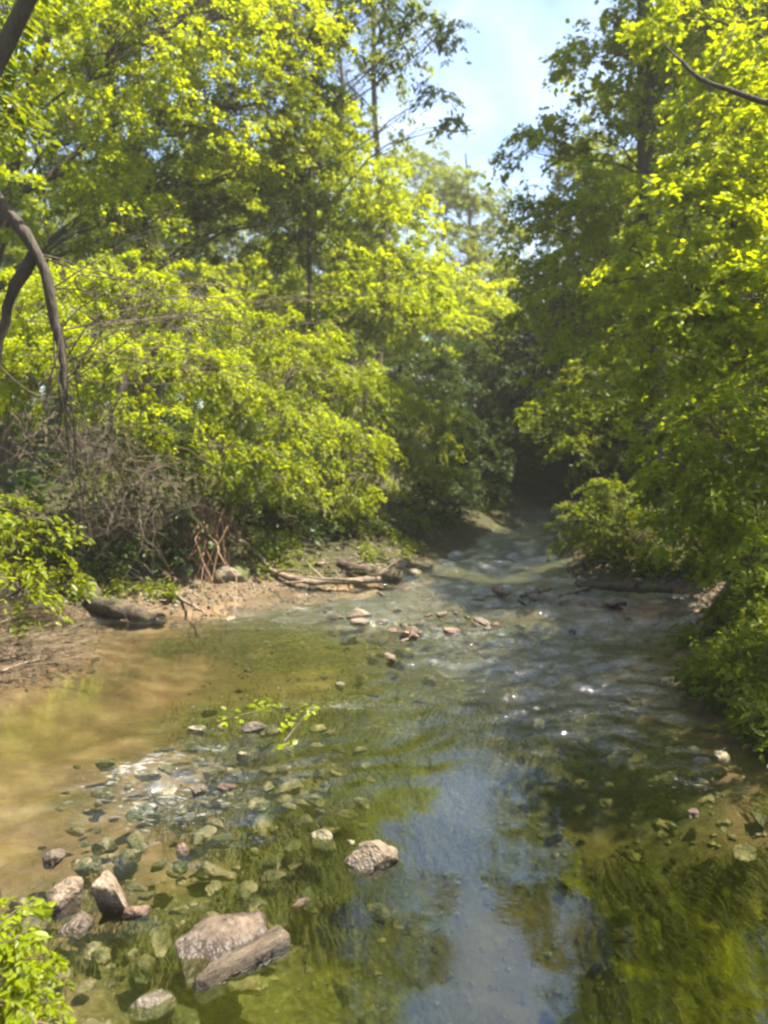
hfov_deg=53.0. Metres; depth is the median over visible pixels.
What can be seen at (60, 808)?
cobble
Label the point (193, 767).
cobble
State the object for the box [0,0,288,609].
forked tree
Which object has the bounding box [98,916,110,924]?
cobble
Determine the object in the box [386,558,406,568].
boulder
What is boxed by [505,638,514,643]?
cobble
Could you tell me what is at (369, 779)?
cobble
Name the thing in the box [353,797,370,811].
cobble
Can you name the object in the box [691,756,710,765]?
rock
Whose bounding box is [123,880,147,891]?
cobble
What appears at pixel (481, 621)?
riffle stone
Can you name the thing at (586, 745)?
cobble
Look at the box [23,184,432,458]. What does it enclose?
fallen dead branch
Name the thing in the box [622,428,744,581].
shrub
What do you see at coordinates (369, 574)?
stick
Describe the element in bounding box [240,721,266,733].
rock
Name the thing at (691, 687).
weeds
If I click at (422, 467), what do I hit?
shrub
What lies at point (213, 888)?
cobble
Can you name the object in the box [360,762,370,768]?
cobble
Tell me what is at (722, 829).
cobble
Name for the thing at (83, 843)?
cobble
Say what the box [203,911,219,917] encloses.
cobble
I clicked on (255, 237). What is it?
woodland tree
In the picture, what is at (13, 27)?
leaning tree
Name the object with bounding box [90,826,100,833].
cobble
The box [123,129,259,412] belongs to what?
woodland tree
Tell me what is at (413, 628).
riffle stone
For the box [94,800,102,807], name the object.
cobble
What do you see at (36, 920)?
cobble
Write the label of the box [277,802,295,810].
cobble
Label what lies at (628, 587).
log
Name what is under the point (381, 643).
cobble
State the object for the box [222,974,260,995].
cobble
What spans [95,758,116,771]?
cobble
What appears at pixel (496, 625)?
riffle stone
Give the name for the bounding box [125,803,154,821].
cobble
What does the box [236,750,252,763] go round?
cobble
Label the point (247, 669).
cobble
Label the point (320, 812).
cobble
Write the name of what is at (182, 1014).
cobble
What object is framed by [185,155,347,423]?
woodland tree
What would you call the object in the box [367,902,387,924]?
cobble
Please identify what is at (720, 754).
cobble
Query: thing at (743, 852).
cobble
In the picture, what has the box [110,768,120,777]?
cobble
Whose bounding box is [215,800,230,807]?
cobble
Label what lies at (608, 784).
cobble
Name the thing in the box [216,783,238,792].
rock
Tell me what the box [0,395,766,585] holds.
undergrowth
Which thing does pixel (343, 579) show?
stick
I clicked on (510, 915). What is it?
water
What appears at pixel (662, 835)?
cobble
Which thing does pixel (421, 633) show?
riffle stone
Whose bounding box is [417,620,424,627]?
riffle stone
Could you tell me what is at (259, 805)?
cobble
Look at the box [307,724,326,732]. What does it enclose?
cobble
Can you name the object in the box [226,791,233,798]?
cobble
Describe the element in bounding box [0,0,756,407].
sky
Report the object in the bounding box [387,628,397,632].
riffle stone
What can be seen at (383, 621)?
riffle stone
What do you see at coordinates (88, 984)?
cobble
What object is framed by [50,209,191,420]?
woodland tree
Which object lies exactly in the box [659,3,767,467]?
woodland tree
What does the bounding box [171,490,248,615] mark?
root mass
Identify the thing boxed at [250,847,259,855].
cobble
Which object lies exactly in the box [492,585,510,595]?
rock
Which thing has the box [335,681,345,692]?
cobble
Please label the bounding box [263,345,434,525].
shrub
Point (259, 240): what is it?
woodland tree
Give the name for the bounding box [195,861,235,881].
cobble
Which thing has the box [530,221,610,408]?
woodland tree
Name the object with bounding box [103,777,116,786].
cobble
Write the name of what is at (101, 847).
cobble
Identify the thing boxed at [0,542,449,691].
gravel
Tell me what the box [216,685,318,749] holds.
leafy sprig
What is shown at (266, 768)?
cobble
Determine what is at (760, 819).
cobble
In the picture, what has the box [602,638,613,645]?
cobble
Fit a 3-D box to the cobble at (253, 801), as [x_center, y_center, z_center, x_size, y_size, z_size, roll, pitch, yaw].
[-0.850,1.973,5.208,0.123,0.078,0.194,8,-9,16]
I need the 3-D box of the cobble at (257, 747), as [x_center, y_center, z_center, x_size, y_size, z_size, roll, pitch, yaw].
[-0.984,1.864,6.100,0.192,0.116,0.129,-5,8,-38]
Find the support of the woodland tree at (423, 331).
on the ground at (126, 687)
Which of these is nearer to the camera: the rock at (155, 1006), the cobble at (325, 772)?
the rock at (155, 1006)
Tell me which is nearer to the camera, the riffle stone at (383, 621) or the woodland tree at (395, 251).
the riffle stone at (383, 621)
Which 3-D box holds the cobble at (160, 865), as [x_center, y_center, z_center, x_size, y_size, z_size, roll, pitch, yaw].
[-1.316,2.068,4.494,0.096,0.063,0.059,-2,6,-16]
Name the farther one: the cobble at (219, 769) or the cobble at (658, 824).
the cobble at (219, 769)
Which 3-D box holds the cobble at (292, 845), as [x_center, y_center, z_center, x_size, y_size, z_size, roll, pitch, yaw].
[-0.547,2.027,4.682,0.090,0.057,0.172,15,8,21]
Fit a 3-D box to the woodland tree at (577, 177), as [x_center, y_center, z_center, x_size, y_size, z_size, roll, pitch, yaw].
[11.572,-10.630,31.381,10.456,19.997,8.740,-6,8,-45]
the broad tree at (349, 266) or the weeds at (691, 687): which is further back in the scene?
the broad tree at (349, 266)
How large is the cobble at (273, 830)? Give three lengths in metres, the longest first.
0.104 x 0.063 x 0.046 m
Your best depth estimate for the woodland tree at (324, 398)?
34.74 m
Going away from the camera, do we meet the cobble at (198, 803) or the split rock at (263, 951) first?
the split rock at (263, 951)
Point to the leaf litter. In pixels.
(328, 567)
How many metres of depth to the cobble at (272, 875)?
4.33 m
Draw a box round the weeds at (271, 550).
[0,501,432,642]
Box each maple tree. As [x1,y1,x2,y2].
[0,0,380,295]
[576,0,767,466]
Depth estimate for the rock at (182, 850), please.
4.40 m
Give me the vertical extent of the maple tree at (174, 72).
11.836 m
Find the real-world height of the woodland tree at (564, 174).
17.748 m
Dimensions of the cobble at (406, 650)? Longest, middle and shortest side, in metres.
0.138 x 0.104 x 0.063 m
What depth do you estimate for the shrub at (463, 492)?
18.83 m
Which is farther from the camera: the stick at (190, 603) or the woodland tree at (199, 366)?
the woodland tree at (199, 366)
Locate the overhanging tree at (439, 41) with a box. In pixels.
[239,0,479,469]
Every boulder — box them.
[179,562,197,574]
[212,566,249,582]
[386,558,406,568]
[408,569,421,576]
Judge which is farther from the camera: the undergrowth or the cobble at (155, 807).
the undergrowth
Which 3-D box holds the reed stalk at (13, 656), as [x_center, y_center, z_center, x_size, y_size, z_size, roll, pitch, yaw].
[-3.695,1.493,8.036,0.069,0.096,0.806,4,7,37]
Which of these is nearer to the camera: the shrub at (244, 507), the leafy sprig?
the leafy sprig
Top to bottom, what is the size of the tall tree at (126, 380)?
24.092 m
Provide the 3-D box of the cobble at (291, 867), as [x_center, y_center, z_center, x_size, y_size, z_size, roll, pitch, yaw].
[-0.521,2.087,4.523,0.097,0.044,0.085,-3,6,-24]
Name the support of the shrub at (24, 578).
on the ground at (126, 687)
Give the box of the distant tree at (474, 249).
[372,137,534,393]
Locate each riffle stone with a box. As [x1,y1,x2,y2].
[333,615,343,619]
[349,618,369,625]
[375,619,387,625]
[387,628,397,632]
[405,626,419,630]
[411,631,424,636]
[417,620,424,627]
[428,625,438,632]
[436,611,447,617]
[471,621,478,627]
[473,617,490,625]
[482,626,492,631]
[491,622,502,628]
[542,598,550,603]
[585,576,598,580]
[616,604,627,610]
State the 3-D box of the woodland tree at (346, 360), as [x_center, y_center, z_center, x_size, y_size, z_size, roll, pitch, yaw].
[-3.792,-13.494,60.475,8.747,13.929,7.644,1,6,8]
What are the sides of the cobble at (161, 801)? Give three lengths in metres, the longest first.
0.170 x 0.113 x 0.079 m
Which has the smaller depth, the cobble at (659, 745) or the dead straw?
the cobble at (659, 745)
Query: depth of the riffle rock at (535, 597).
11.05 m
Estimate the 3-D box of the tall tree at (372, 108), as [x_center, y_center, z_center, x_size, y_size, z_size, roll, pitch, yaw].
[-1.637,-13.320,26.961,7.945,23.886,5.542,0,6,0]
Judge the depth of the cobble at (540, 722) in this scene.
6.50 m
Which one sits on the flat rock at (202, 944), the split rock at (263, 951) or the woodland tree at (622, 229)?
the split rock at (263, 951)
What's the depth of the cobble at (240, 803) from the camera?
5.02 m
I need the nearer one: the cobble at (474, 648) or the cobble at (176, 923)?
the cobble at (176, 923)
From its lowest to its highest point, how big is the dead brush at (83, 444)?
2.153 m
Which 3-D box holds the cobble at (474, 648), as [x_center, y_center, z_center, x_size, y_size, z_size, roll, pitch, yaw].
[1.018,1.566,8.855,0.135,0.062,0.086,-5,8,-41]
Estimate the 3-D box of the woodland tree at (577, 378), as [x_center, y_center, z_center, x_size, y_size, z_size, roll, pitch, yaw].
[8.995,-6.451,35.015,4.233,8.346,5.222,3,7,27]
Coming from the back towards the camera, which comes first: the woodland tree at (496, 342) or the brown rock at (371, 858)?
the woodland tree at (496, 342)
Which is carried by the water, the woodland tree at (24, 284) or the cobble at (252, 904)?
the cobble at (252, 904)
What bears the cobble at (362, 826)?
on the water
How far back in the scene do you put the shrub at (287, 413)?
12.26 m
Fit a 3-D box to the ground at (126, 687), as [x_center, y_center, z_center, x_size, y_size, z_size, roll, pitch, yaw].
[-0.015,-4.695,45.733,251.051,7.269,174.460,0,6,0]
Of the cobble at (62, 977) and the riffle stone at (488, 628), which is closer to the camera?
the cobble at (62, 977)
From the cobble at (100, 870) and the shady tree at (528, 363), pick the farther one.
the shady tree at (528, 363)
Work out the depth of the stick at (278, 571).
11.31 m
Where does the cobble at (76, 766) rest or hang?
on the water
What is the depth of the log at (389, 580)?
12.07 m
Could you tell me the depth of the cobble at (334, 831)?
4.84 m
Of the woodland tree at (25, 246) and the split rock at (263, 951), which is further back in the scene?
the woodland tree at (25, 246)
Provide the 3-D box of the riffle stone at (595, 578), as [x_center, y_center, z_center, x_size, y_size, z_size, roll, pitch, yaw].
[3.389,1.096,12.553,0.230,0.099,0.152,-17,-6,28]
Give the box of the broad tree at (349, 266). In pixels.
[215,60,475,460]
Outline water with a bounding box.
[18,491,767,1023]
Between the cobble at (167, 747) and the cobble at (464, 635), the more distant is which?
the cobble at (464, 635)
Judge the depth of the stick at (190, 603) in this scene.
10.39 m
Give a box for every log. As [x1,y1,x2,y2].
[69,580,166,626]
[336,558,402,584]
[574,579,673,593]
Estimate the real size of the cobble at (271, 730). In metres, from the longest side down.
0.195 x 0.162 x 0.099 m
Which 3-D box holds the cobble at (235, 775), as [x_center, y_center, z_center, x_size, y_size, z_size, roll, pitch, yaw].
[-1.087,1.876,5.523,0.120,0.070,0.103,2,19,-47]
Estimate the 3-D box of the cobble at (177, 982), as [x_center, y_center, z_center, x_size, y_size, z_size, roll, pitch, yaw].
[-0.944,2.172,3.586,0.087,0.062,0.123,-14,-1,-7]
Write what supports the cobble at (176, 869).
on the water
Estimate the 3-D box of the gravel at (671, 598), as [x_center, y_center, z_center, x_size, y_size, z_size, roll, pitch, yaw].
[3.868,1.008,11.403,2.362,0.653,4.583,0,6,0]
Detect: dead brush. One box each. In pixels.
[0,356,176,532]
[18,413,231,623]
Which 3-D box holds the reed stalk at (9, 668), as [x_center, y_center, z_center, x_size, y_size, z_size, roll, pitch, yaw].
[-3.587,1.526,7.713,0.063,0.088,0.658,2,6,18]
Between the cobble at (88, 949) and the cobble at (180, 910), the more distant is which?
the cobble at (180, 910)
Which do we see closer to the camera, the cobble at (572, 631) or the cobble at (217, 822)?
the cobble at (217, 822)
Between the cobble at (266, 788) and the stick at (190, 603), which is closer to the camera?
the cobble at (266, 788)
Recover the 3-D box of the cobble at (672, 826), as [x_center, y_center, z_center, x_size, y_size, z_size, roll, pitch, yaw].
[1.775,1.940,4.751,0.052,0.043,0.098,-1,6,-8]
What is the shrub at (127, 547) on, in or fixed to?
on the ground at (126, 687)
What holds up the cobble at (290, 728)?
on the water
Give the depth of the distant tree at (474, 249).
49.35 m
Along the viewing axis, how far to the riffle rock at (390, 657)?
8.10 m
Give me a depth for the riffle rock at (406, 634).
8.96 m
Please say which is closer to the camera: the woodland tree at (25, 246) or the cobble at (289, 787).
the cobble at (289, 787)
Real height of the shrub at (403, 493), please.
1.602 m
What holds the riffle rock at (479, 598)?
on the water
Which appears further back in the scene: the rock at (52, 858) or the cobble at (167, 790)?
the cobble at (167, 790)
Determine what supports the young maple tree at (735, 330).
on the ground at (126, 687)
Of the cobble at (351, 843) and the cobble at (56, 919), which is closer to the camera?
the cobble at (56, 919)
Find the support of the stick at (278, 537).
on the ground at (126, 687)
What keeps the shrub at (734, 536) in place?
on the ground at (126, 687)
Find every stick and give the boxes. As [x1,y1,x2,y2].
[128,570,207,616]
[245,535,308,541]
[271,570,322,577]
[275,512,376,544]
[284,573,362,581]
[291,534,345,542]
[303,563,344,565]
[324,568,401,577]
[325,545,380,558]
[366,571,390,576]
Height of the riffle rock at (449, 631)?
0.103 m
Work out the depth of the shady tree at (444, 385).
27.68 m
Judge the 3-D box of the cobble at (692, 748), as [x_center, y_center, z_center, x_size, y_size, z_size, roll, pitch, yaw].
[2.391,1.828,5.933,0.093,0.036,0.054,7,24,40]
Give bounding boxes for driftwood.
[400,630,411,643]
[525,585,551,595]
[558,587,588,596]
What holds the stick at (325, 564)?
on the ground at (126, 687)
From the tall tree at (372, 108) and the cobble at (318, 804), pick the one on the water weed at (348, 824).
the cobble at (318, 804)
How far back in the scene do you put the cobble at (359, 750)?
6.03 m
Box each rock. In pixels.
[42,848,65,868]
[45,876,83,917]
[56,909,94,939]
[91,870,134,920]
[121,905,150,921]
[128,989,176,1023]
[174,911,269,989]
[176,843,188,858]
[189,783,206,795]
[190,924,290,1004]
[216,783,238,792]
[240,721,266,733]
[292,898,309,911]
[343,840,398,876]
[346,608,371,620]
[384,652,395,662]
[399,631,418,640]
[443,627,459,636]
[470,596,485,600]
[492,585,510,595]
[527,594,546,600]
[555,598,568,604]
[577,600,596,610]
[602,597,626,608]
[687,808,699,816]
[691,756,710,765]
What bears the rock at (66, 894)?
on the water
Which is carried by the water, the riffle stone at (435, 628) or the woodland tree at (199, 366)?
the riffle stone at (435, 628)
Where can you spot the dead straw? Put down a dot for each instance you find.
(50, 628)
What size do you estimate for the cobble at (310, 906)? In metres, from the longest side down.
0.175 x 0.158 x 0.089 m
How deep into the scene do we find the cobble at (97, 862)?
4.48 m
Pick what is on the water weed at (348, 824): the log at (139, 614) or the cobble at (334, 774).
the cobble at (334, 774)
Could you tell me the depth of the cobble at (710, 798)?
5.21 m
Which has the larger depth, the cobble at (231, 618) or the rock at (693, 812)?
the cobble at (231, 618)
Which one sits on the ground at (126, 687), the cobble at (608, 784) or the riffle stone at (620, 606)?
the riffle stone at (620, 606)
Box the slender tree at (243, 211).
[20,0,352,473]
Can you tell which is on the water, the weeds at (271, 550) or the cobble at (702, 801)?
the cobble at (702, 801)
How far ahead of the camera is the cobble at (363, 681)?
7.65 m
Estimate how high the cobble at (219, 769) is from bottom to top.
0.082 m
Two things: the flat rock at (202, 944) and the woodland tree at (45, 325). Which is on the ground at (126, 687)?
the woodland tree at (45, 325)
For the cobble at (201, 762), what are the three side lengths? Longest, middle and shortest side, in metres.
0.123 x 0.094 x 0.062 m
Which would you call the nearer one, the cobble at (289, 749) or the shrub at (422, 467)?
the cobble at (289, 749)
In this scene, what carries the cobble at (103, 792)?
on the water
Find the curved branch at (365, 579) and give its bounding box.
[228,533,399,585]
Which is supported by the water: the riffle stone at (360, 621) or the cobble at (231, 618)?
the riffle stone at (360, 621)
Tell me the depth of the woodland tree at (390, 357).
48.88 m
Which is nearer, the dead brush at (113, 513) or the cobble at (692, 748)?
the cobble at (692, 748)
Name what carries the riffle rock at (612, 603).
on the ground at (126, 687)
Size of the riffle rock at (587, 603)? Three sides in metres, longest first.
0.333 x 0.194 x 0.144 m
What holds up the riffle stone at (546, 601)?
on the ground at (126, 687)
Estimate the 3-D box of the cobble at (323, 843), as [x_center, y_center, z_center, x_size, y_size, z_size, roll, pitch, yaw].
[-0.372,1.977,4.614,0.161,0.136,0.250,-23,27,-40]
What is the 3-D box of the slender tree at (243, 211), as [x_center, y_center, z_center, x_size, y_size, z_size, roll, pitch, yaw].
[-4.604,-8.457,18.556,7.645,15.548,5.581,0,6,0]
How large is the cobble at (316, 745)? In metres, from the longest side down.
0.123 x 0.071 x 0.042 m
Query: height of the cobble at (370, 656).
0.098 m
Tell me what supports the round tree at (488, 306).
on the ground at (126, 687)
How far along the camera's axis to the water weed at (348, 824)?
5.46 m
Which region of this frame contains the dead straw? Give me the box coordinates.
[0,585,108,692]
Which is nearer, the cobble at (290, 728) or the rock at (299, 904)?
the rock at (299, 904)
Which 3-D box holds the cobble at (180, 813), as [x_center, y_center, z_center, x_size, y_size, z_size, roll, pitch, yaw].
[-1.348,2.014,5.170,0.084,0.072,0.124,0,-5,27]
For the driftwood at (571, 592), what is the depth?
11.14 m
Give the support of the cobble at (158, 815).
on the water
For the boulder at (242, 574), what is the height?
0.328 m
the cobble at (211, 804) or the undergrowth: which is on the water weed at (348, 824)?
the cobble at (211, 804)
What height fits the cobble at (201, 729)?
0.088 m
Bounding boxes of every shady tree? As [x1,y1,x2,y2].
[364,317,544,465]
[474,245,639,496]
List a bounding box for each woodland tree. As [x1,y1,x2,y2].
[0,49,137,417]
[0,144,47,394]
[0,154,49,405]
[1,169,72,398]
[10,147,106,395]
[19,217,104,397]
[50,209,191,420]
[64,138,184,405]
[107,118,318,434]
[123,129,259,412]
[180,261,261,418]
[181,143,348,424]
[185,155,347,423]
[212,183,324,422]
[289,179,457,437]
[295,253,363,416]
[317,229,421,413]
[356,294,432,414]
[415,279,504,416]
[455,287,502,411]
[470,256,551,435]
[472,288,536,411]
[529,0,767,463]
[530,123,691,393]
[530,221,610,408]
[531,185,627,403]
[543,286,608,462]
[571,2,754,463]
[594,222,699,403]
[617,130,727,463]
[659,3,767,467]
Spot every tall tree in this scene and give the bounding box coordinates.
[0,0,262,438]
[286,0,449,461]
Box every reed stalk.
[0,649,64,661]
[0,659,44,672]
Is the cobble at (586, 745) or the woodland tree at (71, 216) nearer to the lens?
the cobble at (586, 745)
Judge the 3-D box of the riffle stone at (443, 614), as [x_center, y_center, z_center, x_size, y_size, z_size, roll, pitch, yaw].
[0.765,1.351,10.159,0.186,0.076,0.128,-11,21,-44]
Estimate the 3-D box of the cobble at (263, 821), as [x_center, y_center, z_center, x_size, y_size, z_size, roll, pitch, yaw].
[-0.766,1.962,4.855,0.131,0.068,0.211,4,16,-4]
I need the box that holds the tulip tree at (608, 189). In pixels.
[484,0,767,517]
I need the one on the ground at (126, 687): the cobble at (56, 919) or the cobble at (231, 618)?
the cobble at (231, 618)
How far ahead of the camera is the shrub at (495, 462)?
21.95 m
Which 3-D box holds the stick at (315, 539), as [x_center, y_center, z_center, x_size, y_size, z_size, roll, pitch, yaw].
[-1.244,0.455,13.452,1.168,0.205,0.188,-1,6,-14]
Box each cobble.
[9,896,43,910]
[10,916,42,937]
[47,969,70,988]
[49,915,62,922]
[54,805,63,811]
[66,824,84,836]
[71,857,94,877]
[73,765,80,768]
[74,941,103,968]
[76,977,96,993]
[78,840,90,847]
[78,855,101,872]
[82,1018,105,1023]
[90,787,112,798]
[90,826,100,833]
[90,946,110,964]
[91,837,118,855]
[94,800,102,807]
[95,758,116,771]
[97,868,106,875]
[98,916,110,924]
[99,794,114,803]
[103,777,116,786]
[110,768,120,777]
[112,846,141,869]
[123,783,133,791]
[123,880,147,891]
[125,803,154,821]
[125,831,148,853]
[127,948,137,959]
[129,953,155,985]
[135,769,160,781]
[137,890,156,900]
[149,788,165,806]
[149,804,157,811]
[149,923,171,957]
[150,859,166,872]
[153,812,162,819]
[154,747,160,754]
[157,764,173,774]
[160,745,175,752]
[162,786,176,795]
[166,860,188,878]
[168,905,188,914]
[168,1004,199,1023]
[171,919,180,928]
[171,970,183,989]
[174,807,191,816]
[181,741,207,753]
[181,816,190,821]
[187,725,206,735]
[190,763,197,770]
[191,799,204,807]
[191,825,217,840]
[193,756,206,766]
[193,838,202,847]
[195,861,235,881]
[199,797,227,810]
[201,708,217,717]
[201,767,217,780]
[203,834,234,849]
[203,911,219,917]
[205,816,224,828]
[205,880,221,897]
[209,765,224,774]
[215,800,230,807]
[216,723,224,731]
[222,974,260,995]
[223,767,241,779]
[226,616,235,620]
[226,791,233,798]
[230,864,240,871]
[234,880,257,900]
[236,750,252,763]
[238,799,245,805]
[243,897,266,912]
[244,667,251,672]
[248,797,269,810]
[249,741,269,754]
[249,770,257,775]
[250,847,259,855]
[251,813,272,835]
[253,801,264,809]
[253,829,267,837]
[258,765,275,775]
[258,854,283,870]
[259,725,280,737]
[260,869,286,882]
[261,781,274,793]
[269,826,277,834]
[273,778,303,796]
[274,794,293,804]
[276,702,290,713]
[276,764,290,776]
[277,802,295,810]
[279,746,293,757]
[284,838,301,853]
[285,722,296,730]
[286,863,301,870]
[293,886,317,914]
[296,799,308,806]
[299,814,313,824]
[300,791,308,798]
[305,792,324,809]
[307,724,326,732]
[308,794,319,799]
[309,743,324,747]
[310,829,336,858]
[312,765,331,788]
[312,782,322,786]
[313,808,324,815]
[322,827,340,835]
[325,729,336,737]
[326,613,336,620]
[329,744,345,752]
[330,769,341,777]
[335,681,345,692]
[336,809,356,819]
[346,840,355,846]
[347,633,355,641]
[351,746,366,755]
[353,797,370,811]
[356,673,367,684]
[358,822,366,830]
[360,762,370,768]
[364,776,375,782]
[366,653,374,661]
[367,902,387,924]
[376,636,388,646]
[403,648,410,655]
[421,675,436,685]
[463,633,471,641]
[467,645,477,650]
[477,650,491,659]
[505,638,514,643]
[529,639,539,646]
[533,718,544,730]
[557,657,563,663]
[568,629,575,633]
[571,779,587,790]
[578,737,590,748]
[599,798,612,809]
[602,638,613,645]
[605,782,613,786]
[607,749,628,769]
[609,746,632,757]
[613,733,623,737]
[625,763,636,772]
[646,740,665,748]
[651,818,681,837]
[657,831,668,840]
[665,822,678,830]
[688,746,699,751]
[697,796,706,805]
[704,793,714,803]
[710,750,730,768]
[715,818,732,827]
[718,826,727,833]
[733,842,756,862]
[751,811,767,828]
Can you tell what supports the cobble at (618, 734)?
on the water
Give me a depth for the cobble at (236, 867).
4.36 m
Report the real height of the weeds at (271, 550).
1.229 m
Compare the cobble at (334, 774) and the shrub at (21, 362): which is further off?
the shrub at (21, 362)
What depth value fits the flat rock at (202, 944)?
3.61 m
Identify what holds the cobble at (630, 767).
on the water
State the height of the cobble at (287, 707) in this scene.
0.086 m
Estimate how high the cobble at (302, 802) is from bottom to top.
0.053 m
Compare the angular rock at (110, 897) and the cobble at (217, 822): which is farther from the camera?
the cobble at (217, 822)
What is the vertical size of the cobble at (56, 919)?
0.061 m
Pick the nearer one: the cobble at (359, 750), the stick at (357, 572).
the cobble at (359, 750)
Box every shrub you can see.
[0,251,153,513]
[0,494,98,624]
[0,887,76,1023]
[33,439,219,575]
[57,249,261,524]
[61,412,288,566]
[165,301,354,515]
[189,481,395,537]
[257,469,431,534]
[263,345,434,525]
[360,378,482,525]
[395,470,517,527]
[419,409,529,509]
[485,399,623,463]
[541,472,683,580]
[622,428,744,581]
[628,351,767,607]
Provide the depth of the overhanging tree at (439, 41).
19.08 m
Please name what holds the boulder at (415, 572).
on the water
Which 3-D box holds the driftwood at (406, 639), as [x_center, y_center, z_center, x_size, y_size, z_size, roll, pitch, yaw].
[0.258,1.429,8.832,0.175,0.140,0.054,-4,7,-36]
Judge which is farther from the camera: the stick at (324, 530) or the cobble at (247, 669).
the stick at (324, 530)
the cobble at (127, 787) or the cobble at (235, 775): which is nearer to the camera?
the cobble at (127, 787)
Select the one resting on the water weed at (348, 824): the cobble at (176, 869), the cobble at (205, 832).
the cobble at (205, 832)
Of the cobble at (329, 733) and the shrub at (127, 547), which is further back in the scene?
the shrub at (127, 547)
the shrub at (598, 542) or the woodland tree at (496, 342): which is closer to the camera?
the shrub at (598, 542)
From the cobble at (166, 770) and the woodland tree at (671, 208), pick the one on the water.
the cobble at (166, 770)
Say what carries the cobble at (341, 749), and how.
on the water
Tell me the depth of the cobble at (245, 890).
4.25 m
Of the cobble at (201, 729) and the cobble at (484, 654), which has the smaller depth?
the cobble at (201, 729)
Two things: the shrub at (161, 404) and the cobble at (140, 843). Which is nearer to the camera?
the cobble at (140, 843)
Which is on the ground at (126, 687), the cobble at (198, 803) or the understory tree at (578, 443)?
the understory tree at (578, 443)
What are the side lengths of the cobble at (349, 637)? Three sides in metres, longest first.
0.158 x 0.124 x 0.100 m
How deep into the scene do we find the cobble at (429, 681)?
7.98 m
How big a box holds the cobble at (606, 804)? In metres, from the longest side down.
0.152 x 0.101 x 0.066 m
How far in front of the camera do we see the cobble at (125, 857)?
4.50 m
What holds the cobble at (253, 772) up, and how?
on the water
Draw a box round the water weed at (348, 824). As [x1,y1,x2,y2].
[0,674,767,1023]
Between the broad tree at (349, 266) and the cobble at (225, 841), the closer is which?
the cobble at (225, 841)
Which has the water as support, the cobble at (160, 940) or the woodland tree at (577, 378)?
the cobble at (160, 940)
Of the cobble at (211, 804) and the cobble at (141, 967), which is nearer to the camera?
the cobble at (141, 967)
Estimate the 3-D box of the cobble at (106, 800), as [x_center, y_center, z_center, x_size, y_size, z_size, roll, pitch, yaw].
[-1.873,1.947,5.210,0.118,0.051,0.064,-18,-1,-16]
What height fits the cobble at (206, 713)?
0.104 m
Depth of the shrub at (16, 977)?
3.03 m
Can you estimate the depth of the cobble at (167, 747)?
5.91 m
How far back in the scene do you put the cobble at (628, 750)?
5.90 m
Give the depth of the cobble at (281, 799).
5.21 m
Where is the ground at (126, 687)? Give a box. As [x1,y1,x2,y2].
[0,405,767,1023]
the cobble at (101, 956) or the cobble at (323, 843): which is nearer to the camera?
the cobble at (101, 956)
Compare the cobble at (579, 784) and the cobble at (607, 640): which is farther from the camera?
the cobble at (607, 640)
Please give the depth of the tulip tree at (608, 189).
16.15 m
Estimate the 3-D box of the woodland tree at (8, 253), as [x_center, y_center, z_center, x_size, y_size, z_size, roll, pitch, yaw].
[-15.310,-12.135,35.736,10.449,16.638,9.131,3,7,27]
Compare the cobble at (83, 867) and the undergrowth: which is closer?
the cobble at (83, 867)
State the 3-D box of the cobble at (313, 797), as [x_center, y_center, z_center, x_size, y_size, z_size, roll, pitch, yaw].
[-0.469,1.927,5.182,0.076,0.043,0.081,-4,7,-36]
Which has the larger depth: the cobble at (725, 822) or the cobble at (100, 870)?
the cobble at (725, 822)
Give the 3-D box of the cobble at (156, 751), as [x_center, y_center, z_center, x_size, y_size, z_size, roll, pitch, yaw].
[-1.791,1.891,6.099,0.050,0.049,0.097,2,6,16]
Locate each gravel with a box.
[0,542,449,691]
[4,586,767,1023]
[539,543,732,639]
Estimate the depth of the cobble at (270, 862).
4.52 m
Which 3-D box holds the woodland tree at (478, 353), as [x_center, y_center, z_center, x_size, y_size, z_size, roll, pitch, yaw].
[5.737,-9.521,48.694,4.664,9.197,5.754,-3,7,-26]
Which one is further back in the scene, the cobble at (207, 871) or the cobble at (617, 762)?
the cobble at (617, 762)
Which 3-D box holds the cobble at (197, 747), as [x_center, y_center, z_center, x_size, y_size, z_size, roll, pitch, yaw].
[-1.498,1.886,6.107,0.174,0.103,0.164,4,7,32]
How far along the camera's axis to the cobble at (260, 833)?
4.70 m
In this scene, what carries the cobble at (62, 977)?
on the water weed at (348, 824)
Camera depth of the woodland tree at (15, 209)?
35.78 m
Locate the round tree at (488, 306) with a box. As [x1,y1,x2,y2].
[344,243,532,449]
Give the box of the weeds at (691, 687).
[634,517,767,767]
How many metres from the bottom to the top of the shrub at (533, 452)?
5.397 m
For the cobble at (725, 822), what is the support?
on the water
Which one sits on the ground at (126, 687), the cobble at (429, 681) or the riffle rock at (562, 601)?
the riffle rock at (562, 601)
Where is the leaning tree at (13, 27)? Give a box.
[0,0,192,77]
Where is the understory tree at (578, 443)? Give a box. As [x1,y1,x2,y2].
[512,332,767,493]
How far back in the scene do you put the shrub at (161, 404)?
11.27 m
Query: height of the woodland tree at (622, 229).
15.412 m
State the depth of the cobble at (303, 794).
5.40 m
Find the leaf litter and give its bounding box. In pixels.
[0,516,737,668]
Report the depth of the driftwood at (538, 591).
11.14 m

